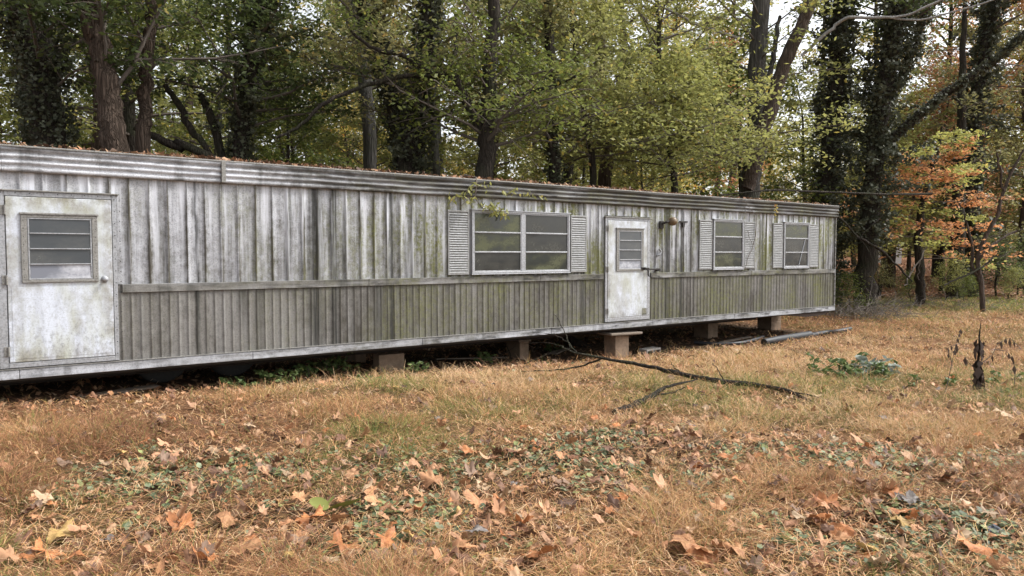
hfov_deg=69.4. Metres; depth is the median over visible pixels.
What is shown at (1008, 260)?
tree
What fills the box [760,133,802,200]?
woodland tree
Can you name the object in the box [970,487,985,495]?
fallen leaf
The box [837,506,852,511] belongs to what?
fallen leaf
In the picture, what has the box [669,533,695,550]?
fallen leaf
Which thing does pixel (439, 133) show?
woodland tree
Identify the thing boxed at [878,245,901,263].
white shed
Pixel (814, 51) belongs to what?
woodland tree
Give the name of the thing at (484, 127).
forked tree
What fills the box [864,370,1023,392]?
green weed
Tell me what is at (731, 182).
woodland tree
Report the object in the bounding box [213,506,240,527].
fallen leaf
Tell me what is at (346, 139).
woodland tree
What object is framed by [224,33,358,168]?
woodland tree
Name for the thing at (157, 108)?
woodland tree
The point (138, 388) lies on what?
old board
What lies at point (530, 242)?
window
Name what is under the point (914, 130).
woodland tree
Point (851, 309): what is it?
brush
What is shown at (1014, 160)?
woodland tree
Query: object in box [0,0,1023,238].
sky
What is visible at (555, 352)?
old board
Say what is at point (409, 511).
fallen leaf
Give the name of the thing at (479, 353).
green weed
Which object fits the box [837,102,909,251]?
woodland tree
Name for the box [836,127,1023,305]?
orange maple
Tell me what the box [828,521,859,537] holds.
fallen leaf
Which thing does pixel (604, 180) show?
brown trunk tree
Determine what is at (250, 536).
fallen leaf
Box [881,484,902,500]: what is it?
fallen leaf
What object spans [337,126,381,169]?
woodland tree
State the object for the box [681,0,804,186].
woodland tree
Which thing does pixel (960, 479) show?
fallen leaf
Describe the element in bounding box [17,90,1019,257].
wood
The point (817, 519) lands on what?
fallen leaf
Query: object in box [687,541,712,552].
fallen leaf
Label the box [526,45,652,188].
woodland tree
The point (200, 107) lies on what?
woodland tree
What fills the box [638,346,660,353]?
hollow block
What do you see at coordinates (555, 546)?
fallen leaf
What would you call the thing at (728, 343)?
corrugated pipe
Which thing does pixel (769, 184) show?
woodland tree
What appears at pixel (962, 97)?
tree
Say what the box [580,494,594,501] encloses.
fallen leaf
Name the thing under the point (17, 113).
woodland tree
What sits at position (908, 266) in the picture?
woodland tree
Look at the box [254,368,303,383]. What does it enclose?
green weed
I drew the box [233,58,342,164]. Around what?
woodland tree
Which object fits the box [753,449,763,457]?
fallen leaf
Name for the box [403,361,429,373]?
green weed
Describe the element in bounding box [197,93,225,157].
dead tree
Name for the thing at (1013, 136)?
woodland tree
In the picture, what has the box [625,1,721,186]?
woodland tree
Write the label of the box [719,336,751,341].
old board
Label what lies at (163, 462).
fallen leaf
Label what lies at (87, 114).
woodland tree
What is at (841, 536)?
fallen leaf
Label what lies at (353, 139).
woodland tree
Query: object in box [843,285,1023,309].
brush
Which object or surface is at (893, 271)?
brown trunk tree
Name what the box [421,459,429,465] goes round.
fallen leaf
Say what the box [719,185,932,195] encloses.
bare branch
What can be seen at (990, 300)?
green lawn fringe
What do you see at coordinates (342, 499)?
fallen leaf
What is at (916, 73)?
woodland tree
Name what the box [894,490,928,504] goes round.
fallen leaf
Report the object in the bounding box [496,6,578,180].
woodland tree
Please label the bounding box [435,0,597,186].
woodland tree
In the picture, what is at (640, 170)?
woodland tree
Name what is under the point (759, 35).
twin trunk sycamore
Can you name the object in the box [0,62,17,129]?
woodland tree
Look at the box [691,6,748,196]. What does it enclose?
woodland tree
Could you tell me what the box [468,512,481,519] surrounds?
fallen leaf
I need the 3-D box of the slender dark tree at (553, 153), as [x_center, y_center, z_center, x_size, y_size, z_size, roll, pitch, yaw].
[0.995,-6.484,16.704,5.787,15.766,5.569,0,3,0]
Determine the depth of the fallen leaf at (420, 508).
4.51 m
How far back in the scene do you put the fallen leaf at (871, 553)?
3.91 m
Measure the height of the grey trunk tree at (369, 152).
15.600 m
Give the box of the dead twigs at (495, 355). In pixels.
[427,341,557,364]
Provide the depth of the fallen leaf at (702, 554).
3.85 m
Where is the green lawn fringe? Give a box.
[822,295,1023,321]
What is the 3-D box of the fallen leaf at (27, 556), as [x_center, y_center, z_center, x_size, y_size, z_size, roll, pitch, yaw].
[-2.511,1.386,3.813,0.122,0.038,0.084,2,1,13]
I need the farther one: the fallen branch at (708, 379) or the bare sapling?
the bare sapling
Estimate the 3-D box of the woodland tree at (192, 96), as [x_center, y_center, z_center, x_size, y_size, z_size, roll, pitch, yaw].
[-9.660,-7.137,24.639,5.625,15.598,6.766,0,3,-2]
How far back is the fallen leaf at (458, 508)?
4.50 m
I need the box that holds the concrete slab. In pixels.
[597,330,642,335]
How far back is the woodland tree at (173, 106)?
32.10 m
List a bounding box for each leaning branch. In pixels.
[838,212,912,281]
[943,255,994,284]
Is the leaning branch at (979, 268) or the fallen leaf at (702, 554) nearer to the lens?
the fallen leaf at (702, 554)
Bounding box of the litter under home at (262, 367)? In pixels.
[0,323,835,409]
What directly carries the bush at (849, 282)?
on the ground at (184, 407)
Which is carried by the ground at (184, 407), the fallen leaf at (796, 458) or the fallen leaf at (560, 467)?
the fallen leaf at (796, 458)
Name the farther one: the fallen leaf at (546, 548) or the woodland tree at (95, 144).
the woodland tree at (95, 144)
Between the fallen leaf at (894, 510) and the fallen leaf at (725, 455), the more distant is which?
the fallen leaf at (725, 455)
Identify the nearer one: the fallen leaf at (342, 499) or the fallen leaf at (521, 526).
the fallen leaf at (521, 526)
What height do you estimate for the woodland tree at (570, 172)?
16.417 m
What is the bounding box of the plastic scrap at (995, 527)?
[982,524,1002,533]
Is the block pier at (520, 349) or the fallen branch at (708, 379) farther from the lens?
the block pier at (520, 349)
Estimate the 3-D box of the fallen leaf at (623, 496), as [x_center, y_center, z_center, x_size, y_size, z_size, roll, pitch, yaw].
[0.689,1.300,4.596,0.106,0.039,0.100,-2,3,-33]
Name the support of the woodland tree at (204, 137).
on the ground at (184, 407)
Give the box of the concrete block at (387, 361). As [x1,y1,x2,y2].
[373,352,404,371]
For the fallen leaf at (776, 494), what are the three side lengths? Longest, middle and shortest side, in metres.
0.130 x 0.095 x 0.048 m
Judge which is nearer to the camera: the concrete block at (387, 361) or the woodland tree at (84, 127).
the concrete block at (387, 361)
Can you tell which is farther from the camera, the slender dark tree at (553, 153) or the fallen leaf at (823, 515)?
the slender dark tree at (553, 153)
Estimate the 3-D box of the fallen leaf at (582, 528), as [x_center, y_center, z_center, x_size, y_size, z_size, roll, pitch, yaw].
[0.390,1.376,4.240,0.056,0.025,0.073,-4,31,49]
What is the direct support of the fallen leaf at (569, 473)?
on the ground at (184, 407)
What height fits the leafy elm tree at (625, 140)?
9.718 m
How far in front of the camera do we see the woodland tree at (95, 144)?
24.70 m
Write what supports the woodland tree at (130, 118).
on the ground at (184, 407)
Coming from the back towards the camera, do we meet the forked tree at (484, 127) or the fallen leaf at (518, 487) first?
the forked tree at (484, 127)
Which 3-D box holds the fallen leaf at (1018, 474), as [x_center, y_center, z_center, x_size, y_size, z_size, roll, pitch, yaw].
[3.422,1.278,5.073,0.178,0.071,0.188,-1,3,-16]
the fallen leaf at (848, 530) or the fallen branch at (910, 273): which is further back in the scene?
the fallen branch at (910, 273)
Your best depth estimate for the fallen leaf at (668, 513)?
4.39 m
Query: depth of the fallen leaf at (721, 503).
4.48 m
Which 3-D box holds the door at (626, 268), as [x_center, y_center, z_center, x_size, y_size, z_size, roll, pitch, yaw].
[2.204,-0.343,13.269,1.360,1.710,0.117,-2,3,-37]
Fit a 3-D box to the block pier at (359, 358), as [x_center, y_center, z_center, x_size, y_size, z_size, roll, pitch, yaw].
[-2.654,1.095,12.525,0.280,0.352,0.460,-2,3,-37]
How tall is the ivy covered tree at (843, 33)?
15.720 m
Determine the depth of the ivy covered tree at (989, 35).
26.56 m
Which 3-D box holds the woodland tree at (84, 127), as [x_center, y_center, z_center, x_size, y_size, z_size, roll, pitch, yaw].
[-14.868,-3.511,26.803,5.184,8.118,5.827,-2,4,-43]
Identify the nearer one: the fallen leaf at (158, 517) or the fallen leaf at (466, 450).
the fallen leaf at (158, 517)
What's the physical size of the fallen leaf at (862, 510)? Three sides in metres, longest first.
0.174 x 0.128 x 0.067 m
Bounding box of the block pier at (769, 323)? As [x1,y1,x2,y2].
[757,316,780,329]
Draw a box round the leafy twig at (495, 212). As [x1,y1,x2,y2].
[445,174,546,220]
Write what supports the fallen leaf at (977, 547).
on the ground at (184, 407)
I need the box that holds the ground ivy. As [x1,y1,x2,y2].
[21,360,1023,575]
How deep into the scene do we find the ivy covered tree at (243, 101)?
15.57 m
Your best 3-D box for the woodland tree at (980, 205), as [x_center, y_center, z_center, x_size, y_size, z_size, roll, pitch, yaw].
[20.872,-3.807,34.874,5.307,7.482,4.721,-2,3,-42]
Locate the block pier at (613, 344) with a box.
[604,335,628,357]
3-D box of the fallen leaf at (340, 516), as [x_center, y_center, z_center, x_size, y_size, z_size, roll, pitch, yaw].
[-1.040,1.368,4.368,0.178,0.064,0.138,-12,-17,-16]
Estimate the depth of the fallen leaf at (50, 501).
4.66 m
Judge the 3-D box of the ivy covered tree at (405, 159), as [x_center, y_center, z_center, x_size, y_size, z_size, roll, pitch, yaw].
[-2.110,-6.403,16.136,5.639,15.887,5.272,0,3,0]
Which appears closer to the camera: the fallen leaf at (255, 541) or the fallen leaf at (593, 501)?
the fallen leaf at (255, 541)
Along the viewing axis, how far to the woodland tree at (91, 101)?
42.54 m
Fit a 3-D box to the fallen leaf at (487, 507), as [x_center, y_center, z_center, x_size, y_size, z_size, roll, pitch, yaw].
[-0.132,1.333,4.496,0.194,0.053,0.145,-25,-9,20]
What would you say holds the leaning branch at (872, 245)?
attached to the twin trunk sycamore
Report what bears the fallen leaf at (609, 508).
on the ground at (184, 407)
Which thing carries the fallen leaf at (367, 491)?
on the ground at (184, 407)
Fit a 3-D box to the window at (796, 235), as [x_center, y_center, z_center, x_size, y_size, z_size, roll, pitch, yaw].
[6.298,-0.942,16.370,1.010,1.017,0.062,-2,3,-37]
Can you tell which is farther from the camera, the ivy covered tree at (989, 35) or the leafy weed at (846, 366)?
the ivy covered tree at (989, 35)
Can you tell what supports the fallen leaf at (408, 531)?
on the leaf litter at (752, 564)
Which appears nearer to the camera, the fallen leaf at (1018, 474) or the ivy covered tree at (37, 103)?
the fallen leaf at (1018, 474)
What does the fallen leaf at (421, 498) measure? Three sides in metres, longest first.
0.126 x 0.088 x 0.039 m
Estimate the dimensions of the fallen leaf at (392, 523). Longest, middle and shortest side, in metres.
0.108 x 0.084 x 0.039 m
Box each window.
[470,209,570,274]
[712,219,744,269]
[782,222,810,268]
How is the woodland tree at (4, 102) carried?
on the ground at (184, 407)
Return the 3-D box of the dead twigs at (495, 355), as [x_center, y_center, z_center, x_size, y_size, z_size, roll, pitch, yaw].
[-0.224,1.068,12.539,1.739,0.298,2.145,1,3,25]
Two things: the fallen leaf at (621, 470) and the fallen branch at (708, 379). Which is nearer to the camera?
the fallen leaf at (621, 470)
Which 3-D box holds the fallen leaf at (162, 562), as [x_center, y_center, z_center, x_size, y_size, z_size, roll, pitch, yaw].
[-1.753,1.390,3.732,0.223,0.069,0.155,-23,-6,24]
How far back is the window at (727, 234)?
14.91 m
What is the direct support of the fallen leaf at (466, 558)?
on the ground at (184, 407)
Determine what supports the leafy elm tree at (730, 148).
on the ground at (184, 407)
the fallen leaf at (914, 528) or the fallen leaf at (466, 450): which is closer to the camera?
the fallen leaf at (914, 528)
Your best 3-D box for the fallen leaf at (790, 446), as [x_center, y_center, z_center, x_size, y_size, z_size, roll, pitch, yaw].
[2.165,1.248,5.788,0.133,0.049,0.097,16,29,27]
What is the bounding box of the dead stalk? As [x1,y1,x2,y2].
[945,319,1020,391]
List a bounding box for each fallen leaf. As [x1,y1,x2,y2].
[17,552,34,560]
[28,536,66,560]
[46,496,56,505]
[46,518,82,544]
[51,548,89,566]
[100,534,116,541]
[144,555,180,574]
[151,459,165,467]
[153,515,162,520]
[166,511,194,533]
[192,541,218,561]
[209,431,218,438]
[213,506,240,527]
[224,538,262,557]
[244,533,258,541]
[291,490,309,502]
[294,505,327,529]
[326,529,362,554]
[330,512,349,523]
[334,521,354,530]
[337,494,347,502]
[363,492,380,502]
[364,486,378,494]
[370,440,382,448]
[373,526,406,550]
[385,520,396,527]
[401,504,421,516]
[401,528,420,536]
[413,496,424,502]
[413,503,425,510]
[418,467,443,490]
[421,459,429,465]
[447,545,468,556]
[453,506,470,518]
[459,541,476,547]
[459,553,476,568]
[460,524,487,532]
[462,445,473,453]
[463,489,488,512]
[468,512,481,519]
[483,498,499,512]
[502,448,518,454]
[502,467,515,474]
[510,485,527,491]
[512,521,531,532]
[513,513,533,523]
[513,545,554,557]
[552,543,568,551]
[554,465,567,470]
[562,470,573,478]
[563,437,577,444]
[575,525,583,531]
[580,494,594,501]
[585,498,602,505]
[596,503,621,516]
[614,492,630,500]
[616,468,627,473]
[626,528,645,537]
[656,446,667,452]
[661,512,675,525]
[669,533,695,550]
[683,538,717,567]
[685,454,712,472]
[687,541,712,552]
[709,496,726,509]
[717,452,735,460]
[722,541,746,559]
[725,519,738,530]
[736,463,750,470]
[745,435,755,443]
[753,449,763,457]
[769,487,783,495]
[784,444,796,450]
[785,454,800,460]
[807,513,832,520]
[808,443,820,454]
[812,517,828,523]
[813,491,840,510]
[821,501,829,509]
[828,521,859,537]
[829,436,838,442]
[833,530,849,541]
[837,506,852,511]
[850,540,878,550]
[856,508,875,520]
[856,550,876,557]
[862,442,872,446]
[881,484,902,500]
[890,507,915,513]
[890,515,914,526]
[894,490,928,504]
[901,435,922,446]
[905,509,922,518]
[906,522,920,531]
[937,476,951,481]
[954,478,969,488]
[957,533,1013,562]
[959,499,973,509]
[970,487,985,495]
[993,408,1014,418]
[997,470,1023,477]
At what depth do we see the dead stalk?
8.68 m
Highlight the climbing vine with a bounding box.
[724,194,756,269]
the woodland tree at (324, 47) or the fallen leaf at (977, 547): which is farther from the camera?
the woodland tree at (324, 47)
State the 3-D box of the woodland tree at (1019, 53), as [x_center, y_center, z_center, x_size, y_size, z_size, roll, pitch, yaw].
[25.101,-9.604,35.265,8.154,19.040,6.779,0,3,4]
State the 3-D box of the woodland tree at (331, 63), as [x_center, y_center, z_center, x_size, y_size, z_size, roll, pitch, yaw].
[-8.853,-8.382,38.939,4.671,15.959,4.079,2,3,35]
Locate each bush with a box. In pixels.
[835,267,874,313]
[846,244,903,298]
[889,270,929,300]
[928,251,970,298]
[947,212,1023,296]
[950,271,978,300]
[984,231,1023,294]
[995,264,1023,298]
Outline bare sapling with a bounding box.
[964,149,1023,312]
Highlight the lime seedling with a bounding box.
[309,496,361,517]
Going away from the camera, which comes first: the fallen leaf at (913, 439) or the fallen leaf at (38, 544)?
the fallen leaf at (38, 544)
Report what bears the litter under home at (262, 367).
on the ground at (184, 407)
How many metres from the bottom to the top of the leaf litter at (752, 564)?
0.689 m
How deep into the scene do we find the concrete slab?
13.26 m
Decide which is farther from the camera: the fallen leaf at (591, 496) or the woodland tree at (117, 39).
the woodland tree at (117, 39)
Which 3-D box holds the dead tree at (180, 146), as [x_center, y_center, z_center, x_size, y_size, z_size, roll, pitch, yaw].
[-2.884,-0.900,14.879,9.362,4.668,0.264,0,3,0]
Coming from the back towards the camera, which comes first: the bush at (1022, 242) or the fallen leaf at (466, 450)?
the bush at (1022, 242)
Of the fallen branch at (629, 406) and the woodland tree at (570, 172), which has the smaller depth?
the fallen branch at (629, 406)
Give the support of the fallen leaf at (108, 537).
on the ground at (184, 407)
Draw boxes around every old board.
[77,384,159,396]
[435,357,507,359]
[549,346,569,354]
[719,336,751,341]
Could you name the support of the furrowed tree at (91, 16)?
on the ground at (184, 407)
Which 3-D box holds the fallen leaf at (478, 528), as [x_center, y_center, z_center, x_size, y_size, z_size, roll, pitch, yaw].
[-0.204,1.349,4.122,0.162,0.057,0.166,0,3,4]
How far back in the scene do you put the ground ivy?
4.92 m
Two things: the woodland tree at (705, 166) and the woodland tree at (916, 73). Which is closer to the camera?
the woodland tree at (916, 73)
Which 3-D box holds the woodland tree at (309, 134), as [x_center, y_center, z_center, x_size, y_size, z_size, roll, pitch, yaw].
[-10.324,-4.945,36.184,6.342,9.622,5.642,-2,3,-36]
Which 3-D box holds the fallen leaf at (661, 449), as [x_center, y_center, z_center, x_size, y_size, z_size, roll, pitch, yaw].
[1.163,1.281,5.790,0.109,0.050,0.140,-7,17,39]
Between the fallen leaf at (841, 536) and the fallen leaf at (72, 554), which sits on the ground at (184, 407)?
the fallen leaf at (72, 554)
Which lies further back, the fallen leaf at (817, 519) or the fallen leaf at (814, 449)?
the fallen leaf at (814, 449)
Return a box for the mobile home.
[0,144,838,385]
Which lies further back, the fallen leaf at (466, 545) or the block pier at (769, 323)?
the block pier at (769, 323)
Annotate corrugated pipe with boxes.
[694,335,764,345]
[761,331,812,345]
[812,327,851,336]
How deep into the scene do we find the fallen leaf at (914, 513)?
4.29 m
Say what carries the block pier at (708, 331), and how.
on the ground at (184, 407)
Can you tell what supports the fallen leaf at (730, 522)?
on the ground ivy
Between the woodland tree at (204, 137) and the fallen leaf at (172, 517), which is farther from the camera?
the woodland tree at (204, 137)
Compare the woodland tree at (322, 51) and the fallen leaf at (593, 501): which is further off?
the woodland tree at (322, 51)
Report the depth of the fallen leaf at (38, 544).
3.89 m
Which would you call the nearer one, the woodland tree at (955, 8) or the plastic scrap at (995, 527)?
the plastic scrap at (995, 527)
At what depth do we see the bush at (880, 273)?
25.71 m
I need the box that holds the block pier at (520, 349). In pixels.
[506,339,530,359]
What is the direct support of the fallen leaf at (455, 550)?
on the ground at (184, 407)
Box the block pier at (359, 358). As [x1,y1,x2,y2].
[345,354,365,362]
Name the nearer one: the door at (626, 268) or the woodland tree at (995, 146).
the door at (626, 268)
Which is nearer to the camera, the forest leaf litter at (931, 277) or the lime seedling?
the lime seedling
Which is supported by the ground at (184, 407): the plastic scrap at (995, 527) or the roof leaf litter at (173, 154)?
the plastic scrap at (995, 527)
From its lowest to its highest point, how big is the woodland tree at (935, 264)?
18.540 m
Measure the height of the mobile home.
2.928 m
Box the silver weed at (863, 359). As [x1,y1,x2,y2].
[850,355,901,377]
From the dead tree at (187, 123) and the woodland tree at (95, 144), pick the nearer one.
the dead tree at (187, 123)
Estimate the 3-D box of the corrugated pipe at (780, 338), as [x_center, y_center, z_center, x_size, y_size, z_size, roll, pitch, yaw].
[5.926,1.063,15.763,0.236,0.186,2.273,3,4,44]
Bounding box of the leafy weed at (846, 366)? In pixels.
[804,351,898,380]
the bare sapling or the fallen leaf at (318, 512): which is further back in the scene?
the bare sapling
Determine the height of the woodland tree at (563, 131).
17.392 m
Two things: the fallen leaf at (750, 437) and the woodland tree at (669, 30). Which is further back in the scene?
the woodland tree at (669, 30)
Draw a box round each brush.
[810,286,946,322]
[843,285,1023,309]
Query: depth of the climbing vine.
15.26 m
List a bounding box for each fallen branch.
[523,313,824,401]
[611,379,697,413]
[904,240,935,285]
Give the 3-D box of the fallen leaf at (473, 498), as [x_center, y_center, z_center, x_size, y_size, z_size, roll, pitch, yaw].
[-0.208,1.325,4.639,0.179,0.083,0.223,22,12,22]
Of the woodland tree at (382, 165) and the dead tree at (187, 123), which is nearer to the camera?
the dead tree at (187, 123)
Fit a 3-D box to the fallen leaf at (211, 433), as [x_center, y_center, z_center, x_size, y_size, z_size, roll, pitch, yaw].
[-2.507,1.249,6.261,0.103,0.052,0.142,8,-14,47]
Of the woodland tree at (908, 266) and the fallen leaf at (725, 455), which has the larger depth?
the woodland tree at (908, 266)
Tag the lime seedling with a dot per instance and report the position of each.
(316, 502)
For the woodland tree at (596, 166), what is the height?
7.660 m
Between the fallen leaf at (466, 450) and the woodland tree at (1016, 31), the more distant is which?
the woodland tree at (1016, 31)
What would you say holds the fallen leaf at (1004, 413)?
on the ground at (184, 407)
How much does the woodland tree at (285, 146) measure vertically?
7.845 m
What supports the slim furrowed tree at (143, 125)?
on the ground at (184, 407)
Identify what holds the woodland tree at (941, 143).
on the ground at (184, 407)
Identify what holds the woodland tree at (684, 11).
on the ground at (184, 407)
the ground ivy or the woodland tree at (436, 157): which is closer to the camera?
the ground ivy
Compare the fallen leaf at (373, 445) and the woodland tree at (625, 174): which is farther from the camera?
the woodland tree at (625, 174)
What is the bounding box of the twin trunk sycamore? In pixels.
[643,0,993,198]
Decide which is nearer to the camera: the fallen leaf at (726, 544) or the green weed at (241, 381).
the fallen leaf at (726, 544)
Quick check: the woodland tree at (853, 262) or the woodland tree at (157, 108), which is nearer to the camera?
the woodland tree at (853, 262)
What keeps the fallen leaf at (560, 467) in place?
on the ground ivy
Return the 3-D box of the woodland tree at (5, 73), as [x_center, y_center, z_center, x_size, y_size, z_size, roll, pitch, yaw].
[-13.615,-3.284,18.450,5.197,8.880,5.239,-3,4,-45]
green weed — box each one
[218,376,260,388]
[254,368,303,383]
[287,363,319,379]
[304,352,360,375]
[356,374,380,381]
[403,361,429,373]
[473,351,495,363]
[544,343,561,351]
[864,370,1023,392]
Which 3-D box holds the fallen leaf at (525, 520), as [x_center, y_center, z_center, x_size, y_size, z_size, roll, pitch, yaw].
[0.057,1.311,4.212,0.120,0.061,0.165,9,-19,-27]
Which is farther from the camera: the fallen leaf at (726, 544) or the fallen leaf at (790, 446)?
the fallen leaf at (790, 446)
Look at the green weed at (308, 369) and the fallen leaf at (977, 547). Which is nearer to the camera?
the fallen leaf at (977, 547)
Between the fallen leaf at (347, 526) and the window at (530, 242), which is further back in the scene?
the window at (530, 242)
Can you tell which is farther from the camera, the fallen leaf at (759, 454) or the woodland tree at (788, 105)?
the woodland tree at (788, 105)
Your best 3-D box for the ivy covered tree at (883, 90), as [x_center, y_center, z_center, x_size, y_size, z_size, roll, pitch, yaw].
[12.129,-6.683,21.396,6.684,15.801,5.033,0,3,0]
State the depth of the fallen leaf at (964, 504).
4.43 m
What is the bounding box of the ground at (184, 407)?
[0,249,1023,575]
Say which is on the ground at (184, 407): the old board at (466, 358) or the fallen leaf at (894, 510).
the old board at (466, 358)
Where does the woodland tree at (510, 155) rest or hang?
on the ground at (184, 407)
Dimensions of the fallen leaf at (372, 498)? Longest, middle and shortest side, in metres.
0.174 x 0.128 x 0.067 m
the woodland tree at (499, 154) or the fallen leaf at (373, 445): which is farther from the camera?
the woodland tree at (499, 154)
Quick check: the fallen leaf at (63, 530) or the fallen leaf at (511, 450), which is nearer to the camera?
the fallen leaf at (63, 530)
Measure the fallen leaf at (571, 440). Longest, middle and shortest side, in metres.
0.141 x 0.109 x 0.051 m
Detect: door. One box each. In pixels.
[0,196,114,362]
[606,220,660,317]
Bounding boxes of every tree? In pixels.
[0,0,161,147]
[0,0,266,151]
[0,24,79,146]
[0,28,92,144]
[0,53,17,140]
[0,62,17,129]
[1,0,174,141]
[1,0,295,152]
[1,3,187,150]
[59,31,164,152]
[62,52,155,147]
[68,73,166,150]
[79,0,263,153]
[86,0,244,154]
[114,0,384,160]
[118,2,211,153]
[133,126,592,347]
[136,0,307,160]
[151,54,279,157]
[151,93,227,154]
[151,115,178,153]
[157,55,231,155]
[163,83,211,152]
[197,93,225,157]
[198,34,359,166]
[223,0,502,162]
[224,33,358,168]
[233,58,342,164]
[260,91,349,159]
[271,0,485,168]
[275,0,627,345]
[277,0,543,174]
[283,0,391,162]
[292,1,384,156]
[295,49,391,169]
[296,0,328,116]
[298,7,457,175]
[308,82,387,168]
[309,0,522,173]
[309,1,375,154]
[332,1,506,175]
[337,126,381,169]
[346,79,461,177]
[359,110,454,172]
[428,132,475,176]
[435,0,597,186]
[443,0,748,192]
[443,78,544,180]
[444,0,681,184]
[444,99,537,180]
[477,0,657,185]
[495,0,673,187]
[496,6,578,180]
[512,0,618,185]
[524,0,864,198]
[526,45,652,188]
[539,0,724,188]
[566,128,640,186]
[580,137,655,189]
[594,24,712,193]
[596,110,708,194]
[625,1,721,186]
[638,0,736,187]
[666,5,844,204]
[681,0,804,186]
[688,64,744,195]
[690,29,771,197]
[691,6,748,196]
[760,45,867,231]
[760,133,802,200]
[760,180,788,201]
[769,0,931,307]
[780,74,914,287]
[784,3,866,120]
[794,0,1023,311]
[804,0,956,260]
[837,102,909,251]
[838,87,977,296]
[841,29,951,287]
[845,97,956,288]
[883,46,1023,290]
[898,0,1013,276]
[905,66,1016,248]
[907,5,1023,298]
[914,0,1023,139]
[915,137,1015,255]
[918,0,1023,296]
[924,0,1023,263]
[946,2,1023,241]
[948,11,1023,294]
[952,1,1023,288]
[952,67,1019,206]
[980,133,1023,284]
[982,61,1022,235]
[989,73,1023,227]
[993,133,1023,235]
[1008,55,1022,130]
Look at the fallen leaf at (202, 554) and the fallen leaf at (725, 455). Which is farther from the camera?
the fallen leaf at (725, 455)
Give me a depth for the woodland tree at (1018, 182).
41.95 m
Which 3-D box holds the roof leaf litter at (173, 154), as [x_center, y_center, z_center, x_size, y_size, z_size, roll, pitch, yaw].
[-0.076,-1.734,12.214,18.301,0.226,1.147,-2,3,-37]
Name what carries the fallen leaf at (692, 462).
on the ground at (184, 407)
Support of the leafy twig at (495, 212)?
hanging from the mobile home
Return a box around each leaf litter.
[0,139,829,204]
[0,282,1023,575]
[835,263,1023,300]
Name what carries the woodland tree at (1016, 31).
on the ground at (184, 407)
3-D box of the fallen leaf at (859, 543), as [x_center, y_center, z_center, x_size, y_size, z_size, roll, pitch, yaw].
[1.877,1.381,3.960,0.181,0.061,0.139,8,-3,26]
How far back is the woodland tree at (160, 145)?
36.28 m
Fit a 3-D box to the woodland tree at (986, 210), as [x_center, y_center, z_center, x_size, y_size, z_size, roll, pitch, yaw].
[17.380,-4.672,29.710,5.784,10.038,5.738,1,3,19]
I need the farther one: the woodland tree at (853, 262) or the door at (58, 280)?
the woodland tree at (853, 262)
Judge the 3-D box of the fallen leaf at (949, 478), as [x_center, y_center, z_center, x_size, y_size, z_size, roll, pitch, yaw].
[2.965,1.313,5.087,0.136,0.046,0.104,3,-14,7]
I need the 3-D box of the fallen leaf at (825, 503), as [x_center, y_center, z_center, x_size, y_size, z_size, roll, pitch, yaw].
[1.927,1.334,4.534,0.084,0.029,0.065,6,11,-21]
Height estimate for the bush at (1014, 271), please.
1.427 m
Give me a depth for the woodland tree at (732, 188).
22.61 m
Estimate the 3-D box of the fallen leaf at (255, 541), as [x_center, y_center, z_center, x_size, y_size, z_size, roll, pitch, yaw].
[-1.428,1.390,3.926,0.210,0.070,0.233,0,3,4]
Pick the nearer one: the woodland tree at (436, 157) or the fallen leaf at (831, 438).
the fallen leaf at (831, 438)
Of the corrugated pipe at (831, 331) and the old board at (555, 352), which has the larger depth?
the corrugated pipe at (831, 331)
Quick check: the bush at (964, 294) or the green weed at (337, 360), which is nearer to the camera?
the green weed at (337, 360)
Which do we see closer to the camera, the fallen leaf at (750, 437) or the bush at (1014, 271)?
the fallen leaf at (750, 437)
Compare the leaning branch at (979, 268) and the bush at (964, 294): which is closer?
the leaning branch at (979, 268)
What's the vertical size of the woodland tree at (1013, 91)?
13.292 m
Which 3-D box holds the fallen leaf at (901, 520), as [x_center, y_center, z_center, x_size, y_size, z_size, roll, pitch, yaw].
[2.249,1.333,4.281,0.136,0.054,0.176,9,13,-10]
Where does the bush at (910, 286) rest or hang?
on the ground at (184, 407)
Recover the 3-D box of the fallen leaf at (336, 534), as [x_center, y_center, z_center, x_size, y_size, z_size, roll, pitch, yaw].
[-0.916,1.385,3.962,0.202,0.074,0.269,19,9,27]
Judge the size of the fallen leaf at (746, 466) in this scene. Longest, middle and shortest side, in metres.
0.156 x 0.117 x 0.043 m
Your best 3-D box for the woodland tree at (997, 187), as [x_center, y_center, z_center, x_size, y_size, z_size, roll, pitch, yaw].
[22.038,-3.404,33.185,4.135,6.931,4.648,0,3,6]
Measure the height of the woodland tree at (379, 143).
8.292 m
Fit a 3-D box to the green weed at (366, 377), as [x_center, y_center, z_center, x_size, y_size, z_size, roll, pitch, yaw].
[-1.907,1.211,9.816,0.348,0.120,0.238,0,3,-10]
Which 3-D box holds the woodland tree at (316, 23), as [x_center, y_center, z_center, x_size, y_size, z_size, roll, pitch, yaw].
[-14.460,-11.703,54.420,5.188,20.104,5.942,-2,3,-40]
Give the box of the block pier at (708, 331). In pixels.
[694,323,717,338]
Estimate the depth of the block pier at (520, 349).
13.03 m

